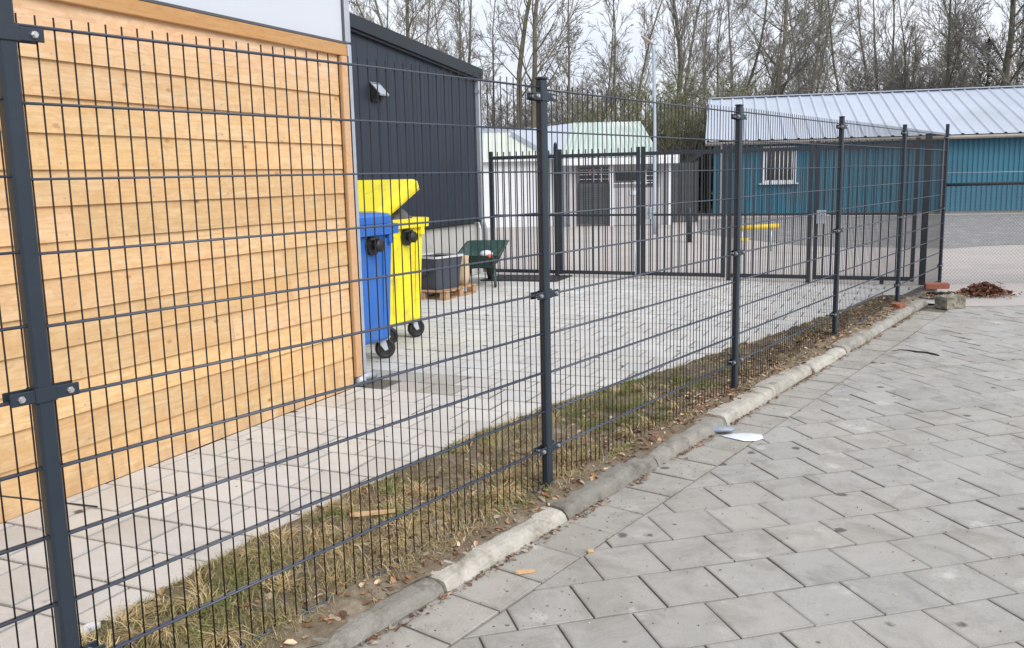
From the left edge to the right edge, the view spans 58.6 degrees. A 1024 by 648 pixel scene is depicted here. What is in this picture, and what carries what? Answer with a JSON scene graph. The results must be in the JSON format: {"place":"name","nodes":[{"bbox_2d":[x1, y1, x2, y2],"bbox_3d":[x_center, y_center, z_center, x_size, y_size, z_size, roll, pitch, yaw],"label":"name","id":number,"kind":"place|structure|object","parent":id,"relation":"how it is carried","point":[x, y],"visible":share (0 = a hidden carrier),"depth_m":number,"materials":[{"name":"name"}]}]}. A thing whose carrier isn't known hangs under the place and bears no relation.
{"place":"outdoors","nodes":[
{"label":"outdoors","id":0,"kind":"place"},
{"bbox_2d":[0,274,935,647],"bbox_3d":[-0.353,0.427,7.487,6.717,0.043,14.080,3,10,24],"label":"yard paving","id":1,"kind":"structure","parent":0,"point":[510,400],"depth_m":5.97,"materials":[{"name":"concrete"}]},
{"bbox_2d":[2,495,97,506],"bbox_3d":[-2.360,0.795,4.236,0.009,0.359,0.830,7,12,42],"label":"thin rod","id":2,"kind":"object","parent":1,"relation":"on","point":[41,500],"visible":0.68,"depth_m":4.34,"materials":[{"name":"metal"}]},
{"bbox_2d":[0,0,377,523],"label":"timber building","id":3,"kind":"structure","parent":1,"relation":"on","point":[313,27],"depth_m":5.36,"materials":[{"name":"brown wood"}]},
{"bbox_2d":[359,212,398,357],"bbox_3d":[-1.706,-0.322,8.110,1.370,1.307,0.827,4,10,28],"label":"waste container","id":4,"kind":"object","parent":1,"relation":"on","point":[381,281],"visible":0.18,"depth_m":7.90,"materials":[{"name":"blue plastic"}]},
{"bbox_2d":[358,179,428,342],"bbox_3d":[-1.545,-0.637,9.146,1.370,1.591,0.805,4,10,28],"label":"waste container","id":5,"kind":"object","parent":1,"relation":"on","point":[397,241],"visible":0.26,"depth_m":8.88,"materials":[{"name":"yellow plastic"}]},
{"bbox_2d":[392,208,411,219],"bbox_3d":[-1.200,-0.959,8.981,0.512,0.448,0.408,-5,10,-23],"label":"rubbish bag","id":6,"kind":"object","parent":5,"relation":"in","point":[396,214],"visible":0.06,"depth_m":8.87,"materials":[{"name":"grey plastic"}]},
{"bbox_2d":[421,283,476,300],"bbox_3d":[-1.030,-0.456,12.565,0.780,0.121,0.920,3,10,24],"label":"pallet","id":7,"kind":"object","parent":1,"relation":"on","point":[424,295],"visible":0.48,"depth_m":12.29,"materials":[{"name":"brown wood"}]},
{"bbox_2d":[421,252,462,289],"bbox_3d":[-1.048,-0.721,12.418,0.600,0.445,0.607,6,12,37],"label":"plastic tub","id":8,"kind":"object","parent":7,"relation":"on","point":[431,274],"visible":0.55,"depth_m":12.20,"materials":[{"name":"grey plastic"}]},
{"bbox_2d":[459,255,469,285],"bbox_3d":[-0.701,-0.748,12.634,0.226,0.420,0.146,6,11,16],"label":"paper sack","id":9,"kind":"object","parent":7,"relation":"on","point":[467,277],"visible":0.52,"depth_m":12.57,"materials":[{"name":"beige paper"}]},
{"bbox_2d":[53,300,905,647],"bbox_3d":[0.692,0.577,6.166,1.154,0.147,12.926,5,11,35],"label":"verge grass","id":10,"kind":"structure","parent":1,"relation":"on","point":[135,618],"depth_m":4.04,"materials":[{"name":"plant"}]},
{"bbox_2d":[458,240,508,287],"bbox_3d":[-0.436,-0.895,13.606,0.670,0.637,1.778,0,9,8],"label":"wheelbarrow","id":11,"kind":"object","parent":1,"relation":"on","point":[481,248],"visible":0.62,"depth_m":13.90,"materials":[{"name":"metal"}]},
{"bbox_2d":[480,250,492,255],"bbox_3d":[-0.373,-1.032,13.210,0.195,0.075,0.147,0,9,8],"label":"white cloth","id":12,"kind":"object","parent":11,"relation":"on","point":[487,252],"visible":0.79,"depth_m":13.16,"materials":[{"name":"fabric"}]},
{"bbox_2d":[88,295,921,647],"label":"verge earth","id":13,"kind":"structure","parent":1,"relation":"on","point":[352,605],"depth_m":4.42,"materials":[{"name":"brown soil"}]},
{"bbox_2d":[78,621,100,636],"bbox_3d":[-1.523,1.091,3.251,0.040,0.023,0.102,5,11,35],"label":"white shard","id":14,"kind":"object","parent":13,"relation":"on","point":[88,625],"visible":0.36,"depth_m":3.25,"materials":[{"name":"plastic"}]},
{"bbox_2d":[350,509,394,516],"bbox_3d":[-0.653,0.884,4.272,0.210,0.012,0.036,-3,9,-11],"label":"wood splinter","id":15,"kind":"object","parent":13,"relation":"on","point":[363,513],"visible":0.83,"depth_m":4.26,"materials":[{"name":"beige wood"}]},
{"bbox_2d":[489,142,558,275],"bbox_3d":[0.192,-1.798,14.667,1.161,2.170,0.060,3,10,22],"label":"bar fence","id":16,"kind":"object","parent":1,"relation":"on","point":[529,157],"visible":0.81,"depth_m":14.65,"materials":[{"name":"metal"}]},
{"bbox_2d":[558,147,639,278],"bbox_3d":[1.345,-1.710,14.181,1.310,2.020,0.080,3,10,22],"label":"gate leaf","id":17,"kind":"object","parent":16,"relation":"attached to","point":[560,193],"visible":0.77,"depth_m":14.20,"materials":[{"name":"metal"}]},
{"bbox_2d":[480,275,571,281],"bbox_3d":[0.236,-0.729,14.389,1.260,0.018,0.860,2,10,18],"label":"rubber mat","id":18,"kind":"object","parent":1,"relation":"on","point":[520,278],"visible":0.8,"depth_m":14.30,"materials":[{"name":"black rubber"}]},
{"bbox_2d":[923,282,949,288],"bbox_3d":[5.610,-0.505,12.043,0.305,0.074,0.115,0,12,7],"label":"brick","id":19,"kind":"object","parent":1,"relation":"on","point":[940,285],"visible":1,"depth_m":11.99,"materials":[{"name":"red brick"}]},
{"bbox_2d":[349,0,1023,133],"label":"sky","id":20,"kind":"structure","parent":0,"point":[624,6],"materials":[{"name":"white"}]},
{"bbox_2d":[357,305,1023,647],"bbox_3d":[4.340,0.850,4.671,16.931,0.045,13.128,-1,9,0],"label":"pavement","id":21,"kind":"structure","parent":0,"point":[970,485],"depth_m":4.22,"materials":[{"name":"grey concrete"}]},
{"bbox_2d":[515,569,534,573],"bbox_3d":[0.056,1.049,3.866,0.085,0.012,0.022,-3,9,-8],"label":"wood splinter","id":22,"kind":"object","parent":21,"relation":"on","point":[524,571],"visible":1,"depth_m":3.86,"materials":[{"name":"beige wood"}]},
{"bbox_2d":[100,295,1023,647],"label":"fallen leaves","id":23,"kind":"object","parent":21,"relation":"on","point":[456,551],"visible":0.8,"depth_m":4.91,"materials":[{"name":"brown plant"}]},
{"bbox_2d":[721,433,762,440],"bbox_3d":[1.458,0.708,5.757,0.255,0.027,0.160,-1,9,3],"label":"plastic bag","id":24,"kind":"object","parent":21,"relation":"on","point":[747,436],"visible":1,"depth_m":5.74,"materials":[{"name":"white plastic"}]},
{"bbox_2d":[892,349,939,355],"bbox_3d":[3.686,0.256,8.303,0.416,0.017,0.112,6,12,38],"label":"rubber strip","id":25,"kind":"object","parent":21,"relation":"on","point":[919,352],"visible":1,"depth_m":8.29,"materials":[{"name":"black rubber"}]},
{"bbox_2d":[934,294,965,309],"bbox_3d":[5.235,-0.264,10.897,0.318,0.166,0.215,-5,10,-20],"label":"concrete block","id":26,"kind":"object","parent":21,"relation":"on","point":[949,301],"depth_m":10.82,"materials":[{"name":"grey concrete"}]},
{"bbox_2d":[690,162,712,210],"bbox_3d":[6.895,-5.870,38.675,3.521,2.262,1.475,-1,9,0],"label":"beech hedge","id":27,"kind":"object","parent":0,"point":[699,206],"visible":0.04,"depth_m":38.42,"materials":[{"name":"brown plant"}]},
{"bbox_2d":[479,209,1023,305],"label":"apron","id":28,"kind":"object","parent":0,"point":[1017,288],"visible":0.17,"depth_m":17.29,"materials":[{"name":"concrete"}]},
{"bbox_2d":[346,12,487,274],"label":"dark building","id":29,"kind":"structure","parent":28,"relation":"on","point":[372,42],"depth_m":13.38,"materials":[{"name":"metal"}]},
{"bbox_2d":[478,132,584,227],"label":"storage shed","id":30,"kind":"structure","parent":28,"relation":"on","point":[486,164],"depth_m":30.30,"materials":[{"name":"white paint"}]},
{"bbox_2d":[511,121,677,226],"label":"workshop","id":31,"kind":"structure","parent":28,"relation":"on","point":[584,128],"depth_m":29.77,"materials":[{"name":"white paint"}]},
{"bbox_2d":[577,167,609,181],"bbox_3d":[2.644,-4.849,29.580,1.060,0.480,0.050,-1,9,0],"label":"upper window","id":32,"kind":"structure","parent":31,"relation":"in","point":[581,168],"depth_m":29.56,"materials":[{"name":"grey glass"}]},
{"bbox_2d":[616,170,651,184],"bbox_3d":[4.066,-4.764,29.614,1.360,0.480,0.050,-1,9,0],"label":"window","id":33,"kind":"structure","parent":31,"relation":"in","point":[647,173],"depth_m":29.59,"materials":[{"name":"grey glass"}]},
{"bbox_2d":[560,79,687,146],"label":"shrub","id":34,"kind":"object","parent":28,"relation":"on","point":[608,115],"visible":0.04,"depth_m":40.64,"materials":[{"name":"green plant"}]},
{"bbox_2d":[641,36,655,233],"bbox_3d":[3.751,-5.102,24.817,0.485,5.311,0.220,-1,9,0],"label":"street lamp","id":35,"kind":"object","parent":28,"relation":"on","point":[644,38],"visible":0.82,"depth_m":24.72,"materials":[{"name":"metal"}]},
{"bbox_2d":[673,161,698,221],"bbox_3d":[5.800,-4.494,30.969,1.080,2.060,0.115,-2,9,-3],"label":"board fence","id":36,"kind":"object","parent":28,"relation":"on","point":[675,166],"visible":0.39,"depth_m":30.91,"materials":[{"name":"metal"}]},
{"bbox_2d":[687,208,690,241],"bbox_3d":[4.279,-2.382,22.017,0.150,0.840,0.150,-1,9,0],"label":"bollard","id":37,"kind":"object","parent":28,"relation":"on","point":[689,226],"visible":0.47,"depth_m":21.95,"materials":[{"name":"metal"}]},
{"bbox_2d":[681,154,706,212],"bbox_3d":[7.074,-5.813,37.579,1.400,2.500,3.000,-1,9,0],"label":"open lean to","id":38,"kind":"object","parent":28,"relation":"on","point":[691,157],"visible":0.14,"depth_m":36.22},
{"bbox_2d":[476,274,937,290],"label":"threshold kerb","id":39,"kind":"structure","parent":28,"relation":"on","point":[715,280],"depth_m":13.78,"materials":[{"name":"concrete"}]},
{"bbox_2d":[742,224,778,250],"bbox_3d":[5.128,-1.810,19.105,0.884,0.574,0.112,0,9,6],"label":"barrier rail","id":40,"kind":"object","parent":28,"relation":"on","point":[758,226],"visible":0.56,"depth_m":19.05,"materials":[{"name":"yellow metal"}]},
{"bbox_2d":[727,141,813,282],"bbox_3d":[3.750,-1.586,13.210,1.222,2.060,0.140,3,10,22],"label":"bar fence","id":41,"kind":"object","parent":28,"relation":"on","point":[779,148],"visible":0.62,"depth_m":13.20,"materials":[{"name":"metal"}]},
{"bbox_2d":[641,144,726,277],"bbox_3d":[2.557,-1.682,13.657,1.270,1.960,0.118,3,10,22],"label":"gate leaf","id":42,"kind":"object","parent":41,"relation":"attached to","point":[647,213],"visible":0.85,"depth_m":13.70,"materials":[{"name":"metal"}]},
{"bbox_2d":[812,137,920,283],"bbox_3d":[4.906,-1.527,12.688,1.340,2.060,0.134,3,10,22],"label":"gate leaf","id":43,"kind":"object","parent":41,"relation":"attached to","point":[887,278],"visible":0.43,"depth_m":12.73,"materials":[{"name":"metal"}]},
{"bbox_2d":[696,214,1023,247],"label":"gravel patch","id":44,"kind":"object","parent":28,"relation":"on","point":[780,236],"visible":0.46,"depth_m":24.54,"materials":[{"name":"grey gravel"}]},
{"bbox_2d":[705,85,1023,215],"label":"blue building","id":45,"kind":"structure","parent":28,"relation":"on","point":[986,134],"depth_m":33.77,"materials":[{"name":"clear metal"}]},
{"bbox_2d":[759,146,797,184],"bbox_3d":[9.890,-5.875,33.738,1.420,1.395,0.140,1,9,13],"label":"window","id":46,"kind":"structure","parent":45,"relation":"in","point":[790,172],"depth_m":33.77,"materials":[{"name":"white glass"}]},
{"bbox_2d":[919,134,932,284],"bbox_3d":[5.635,-1.518,12.430,0.094,2.113,0.094,3,10,22],"label":"gate post","id":47,"kind":"object","parent":28,"relation":"on","point":[926,194],"visible":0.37,"depth_m":12.38,"materials":[{"name":"metal"}]},
{"bbox_2d":[901,291,992,299],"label":"bark litter","id":48,"kind":"object","parent":28,"relation":"on","point":[927,295],"visible":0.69,"depth_m":11.59,"materials":[{"name":"brown plant"}]},
{"bbox_2d":[926,292,948,296],"bbox_3d":[5.443,-0.380,11.659,0.234,0.065,0.155,-4,10,-17],"label":"stone","id":49,"kind":"object","parent":48,"relation":"on","point":[937,293],"visible":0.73,"depth_m":11.62,"materials":[{"name":"stone"}]},
{"bbox_2d":[942,171,1023,283],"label":"chain link fence","id":50,"kind":"object","parent":28,"relation":"on","point":[1012,183],"visible":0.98,"depth_m":12.76,"materials":[{"name":"metal"}]},
{"bbox_2d":[948,281,1021,298],"bbox_3d":[6.072,-0.445,11.784,1.210,0.201,0.780,2,10,17],"label":"leaf heap","id":51,"kind":"object","parent":28,"relation":"on","point":[985,288],"visible":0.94,"depth_m":11.74,"materials":[{"name":"brown plant"}]},
{"label":"ground","id":52,"kind":"structure","parent":0,"visible":0},
{"bbox_2d":[363,0,410,30],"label":"bare tree","id":53,"kind":"object","parent":52,"relation":"on","point":[387,13],"visible":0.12,"depth_m":48.46,"materials":[{"name":"brown plant"}]},
{"bbox_2d":[367,0,462,51],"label":"bare tree","id":54,"kind":"object","parent":52,"relation":"on","point":[406,18],"visible":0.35,"depth_m":45.02,"materials":[{"name":"brown plant"}]},
{"bbox_2d":[349,0,492,120],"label":"bare tree","id":55,"kind":"object","parent":52,"relation":"on","point":[459,32],"visible":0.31,"depth_m":42.27,"materials":[{"name":"brown plant"}]},
{"bbox_2d":[398,0,451,52],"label":"bare tree","id":56,"kind":"object","parent":52,"relation":"on","point":[432,6],"visible":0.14,"depth_m":61.65,"materials":[{"name":"brown plant"}]},
{"bbox_2d":[410,0,468,57],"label":"bare tree","id":57,"kind":"object","parent":52,"relation":"on","point":[451,32],"visible":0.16,"depth_m":59.11,"materials":[{"name":"brown plant"}]},
{"bbox_2d":[0,0,949,647],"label":"fence","id":58,"kind":"object","parent":52,"relation":"on","point":[42,392],"visible":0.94,"depth_m":3.67,"materials":[{"name":"metal"}]},
{"bbox_2d":[476,0,513,126],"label":"bare tree","id":59,"kind":"object","parent":52,"relation":"on","point":[491,76],"visible":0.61,"depth_m":50.38,"materials":[{"name":"brown plant"}]},
{"bbox_2d":[482,127,528,132],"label":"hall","id":60,"kind":"structure","parent":52,"relation":"on","point":[496,130],"depth_m":46.56,"materials":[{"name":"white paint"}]},
{"bbox_2d":[481,84,571,133],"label":"shrub","id":61,"kind":"object","parent":52,"relation":"on","point":[497,124],"visible":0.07,"depth_m":48.42,"materials":[{"name":"plant"}]},
{"bbox_2d":[461,0,599,127],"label":"bare tree","id":62,"kind":"object","parent":52,"relation":"on","point":[535,36],"visible":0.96,"depth_m":41.39,"materials":[{"name":"brown plant"}]},
{"bbox_2d":[481,70,610,127],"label":"shrub","id":63,"kind":"object","parent":52,"relation":"on","point":[528,110],"visible":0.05,"depth_m":50.05,"materials":[{"name":"plant"}]},
{"bbox_2d":[531,0,583,124],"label":"bare tree","id":64,"kind":"object","parent":52,"relation":"on","point":[557,74],"visible":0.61,"depth_m":45.08,"materials":[{"name":"brown plant"}]},
{"bbox_2d":[508,49,687,132],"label":"shrub","id":65,"kind":"object","parent":52,"relation":"on","point":[580,103],"visible":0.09,"depth_m":47.17,"materials":[{"name":"plant"}]},
{"bbox_2d":[570,0,643,115],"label":"bare tree","id":66,"kind":"object","parent":52,"relation":"on","point":[617,68],"visible":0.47,"depth_m":54.33,"materials":[{"name":"brown plant"}]},
{"bbox_2d":[585,0,637,121],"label":"bare tree","id":67,"kind":"object","parent":52,"relation":"on","point":[615,44],"visible":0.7,"depth_m":48.30,"materials":[{"name":"brown plant"}]},
{"bbox_2d":[307,299,927,647],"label":"kerb","id":68,"kind":"structure","parent":52,"relation":"on","point":[393,609],"depth_m":4.56,"materials":[{"name":"concrete"}]},
{"bbox_2d":[713,426,734,432],"bbox_3d":[1.308,0.680,5.891,0.255,0.052,0.072,0,9,6],"label":"crushed tube","id":69,"kind":"object","parent":68,"relation":"on","point":[719,429],"visible":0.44,"depth_m":5.86,"materials":[{"name":"grey plastic"}]},
{"bbox_2d":[892,302,904,308],"bbox_3d":[4.436,-0.210,10.467,0.145,0.069,0.111,-9,12,-39],"label":"brick","id":70,"kind":"object","parent":68,"relation":"on","point":[897,305],"visible":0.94,"depth_m":10.43,"materials":[{"name":"red brick"}]},
{"bbox_2d":[601,0,669,120],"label":"bare tree","id":71,"kind":"object","parent":52,"relation":"on","point":[643,15],"visible":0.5,"depth_m":61.59,"materials":[{"name":"brown plant"}]},
{"bbox_2d":[575,80,700,149],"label":"shrub","id":72,"kind":"object","parent":52,"relation":"on","point":[666,99],"visible":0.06,"depth_m":42.15,"materials":[{"name":"green plant"}]},
{"bbox_2d":[605,69,722,139],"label":"shrub","id":73,"kind":"object","parent":52,"relation":"on","point":[700,96],"visible":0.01,"depth_m":47.59,"materials":[{"name":"green plant"}]},
{"bbox_2d":[644,0,722,128],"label":"bare tree","id":74,"kind":"object","parent":52,"relation":"on","point":[690,50],"visible":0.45,"depth_m":48.79,"materials":[{"name":"brown plant"}]},
{"bbox_2d":[619,60,761,186],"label":"shrub","id":75,"kind":"object","parent":52,"relation":"on","point":[668,127],"visible":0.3,"depth_m":40.20,"materials":[{"name":"green plant"}]},
{"bbox_2d":[631,68,769,205],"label":"shrub","id":76,"kind":"object","parent":52,"relation":"on","point":[727,91],"visible":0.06,"depth_m":44.00,"materials":[{"name":"green plant"}]},
{"bbox_2d":[654,0,753,142],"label":"bare tree","id":77,"kind":"object","parent":52,"relation":"on","point":[680,65],"visible":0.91,"depth_m":42.86,"materials":[{"name":"brown plant"}]},
{"bbox_2d":[668,84,772,185],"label":"shrub","id":78,"kind":"object","parent":52,"relation":"on","point":[703,105],"visible":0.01,"depth_m":53.70,"materials":[{"name":"green plant"}]},
{"bbox_2d":[656,67,802,135],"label":"shrub","id":79,"kind":"object","parent":52,"relation":"on","point":[788,91],"visible":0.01,"depth_m":49.91,"materials":[{"name":"brown plant"}]},
{"bbox_2d":[689,0,783,109],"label":"bare tree","id":80,"kind":"object","parent":52,"relation":"on","point":[737,37],"visible":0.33,"depth_m":62.54,"materials":[{"name":"brown plant"}]},
{"bbox_2d":[679,0,835,126],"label":"bare tree","id":81,"kind":"object","parent":52,"relation":"on","point":[720,12],"visible":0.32,"depth_m":52.03,"materials":[{"name":"brown plant"}]},
{"bbox_2d":[736,0,810,95],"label":"bare tree","id":82,"kind":"object","parent":52,"relation":"on","point":[782,15],"visible":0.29,"depth_m":58.35,"materials":[{"name":"brown plant"}]},
{"bbox_2d":[697,0,868,103],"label":"bare tree","id":83,"kind":"object","parent":52,"relation":"on","point":[779,77],"visible":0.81,"depth_m":46.18,"materials":[{"name":"brown plant"}]},
{"bbox_2d":[763,0,830,95],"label":"bare tree","id":84,"kind":"object","parent":52,"relation":"on","point":[789,16],"visible":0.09,"depth_m":63.73,"materials":[{"name":"brown plant"}]},
{"bbox_2d":[773,0,843,95],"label":"bare tree","id":85,"kind":"object","parent":52,"relation":"on","point":[804,53],"visible":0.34,"depth_m":49.23,"materials":[{"name":"brown plant"}]},
{"bbox_2d":[761,73,860,95],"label":"shrub","id":86,"kind":"object","parent":52,"relation":"on","point":[805,88],"visible":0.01,"depth_m":54.06,"materials":[{"name":"brown plant"}]},
{"bbox_2d":[777,0,849,96],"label":"bare tree","id":87,"kind":"object","parent":52,"relation":"on","point":[823,53],"visible":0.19,"depth_m":56.31,"materials":[{"name":"brown plant"}]},
{"bbox_2d":[793,0,890,94],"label":"bare tree","id":88,"kind":"object","parent":52,"relation":"on","point":[832,50],"visible":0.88,"depth_m":45.28,"materials":[{"name":"brown plant"}]},
{"bbox_2d":[794,72,913,92],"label":"shrub","id":89,"kind":"object","parent":52,"relation":"on","point":[859,85],"depth_m":49.57,"materials":[{"name":"brown plant"}]},
{"bbox_2d":[823,0,930,94],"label":"bare tree","id":90,"kind":"object","parent":52,"relation":"on","point":[874,29],"visible":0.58,"depth_m":50.99,"materials":[{"name":"brown plant"}]},
{"bbox_2d":[866,0,927,90],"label":"bare tree","id":91,"kind":"object","parent":52,"relation":"on","point":[884,16],"visible":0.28,"depth_m":63.78,"materials":[{"name":"brown plant"}]},
{"bbox_2d":[815,14,1017,94],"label":"shrub","id":92,"kind":"object","parent":52,"relation":"on","point":[886,64],"visible":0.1,"depth_m":50.66,"materials":[{"name":"brown plant"}]},
{"bbox_2d":[877,0,975,91],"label":"bare tree","id":93,"kind":"object","parent":52,"relation":"on","point":[904,46],"visible":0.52,"depth_m":47.34,"materials":[{"name":"brown plant"}]},
{"bbox_2d":[846,31,1022,93],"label":"shrub","id":94,"kind":"object","parent":52,"relation":"on","point":[892,77],"visible":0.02,"depth_m":49.47,"materials":[{"name":"brown plant"}]},
{"bbox_2d":[902,8,977,85],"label":"bare tree","id":95,"kind":"object","parent":52,"relation":"on","point":[940,49],"visible":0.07,"depth_m":57.63,"materials":[{"name":"brown plant"}]},
{"bbox_2d":[887,0,1023,90],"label":"bare tree","id":96,"kind":"object","parent":52,"relation":"on","point":[1006,60],"visible":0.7,"depth_m":44.45,"materials":[{"name":"brown plant"}]},
{"bbox_2d":[921,0,996,89],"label":"bare tree","id":97,"kind":"object","parent":52,"relation":"on","point":[948,70],"visible":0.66,"depth_m":44.95,"materials":[{"name":"brown plant"}]},
{"bbox_2d":[919,0,1001,87],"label":"bare tree","id":98,"kind":"object","parent":52,"relation":"on","point":[986,25],"visible":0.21,"depth_m":53.80,"materials":[{"name":"brown plant"}]},
{"bbox_2d":[936,0,1002,86],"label":"bare tree","id":99,"kind":"object","parent":52,"relation":"on","point":[947,10],"visible":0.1,"depth_m":65.30,"materials":[{"name":"brown plant"}]},
{"bbox_2d":[965,38,1013,88],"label":"conifer","id":100,"kind":"object","parent":52,"relation":"on","point":[988,76],"visible":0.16,"depth_m":48.20,"materials":[{"name":"green plant"}]},
{"bbox_2d":[960,0,1023,87],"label":"bare tree","id":101,"kind":"object","parent":52,"relation":"on","point":[993,58],"visible":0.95,"depth_m":42.96,"materials":[{"name":"brown plant"}]},
{"bbox_2d":[985,0,1023,85],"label":"bare tree","id":102,"kind":"object","parent":52,"relation":"on","point":[1014,69],"visible":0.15,"depth_m":63.56,"materials":[{"name":"brown plant"}]},
{"bbox_2d":[1000,24,1023,87],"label":"conifer","id":103,"kind":"object","parent":52,"relation":"on","point":[1018,63],"visible":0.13,"depth_m":50.42,"materials":[{"name":"green plant"}]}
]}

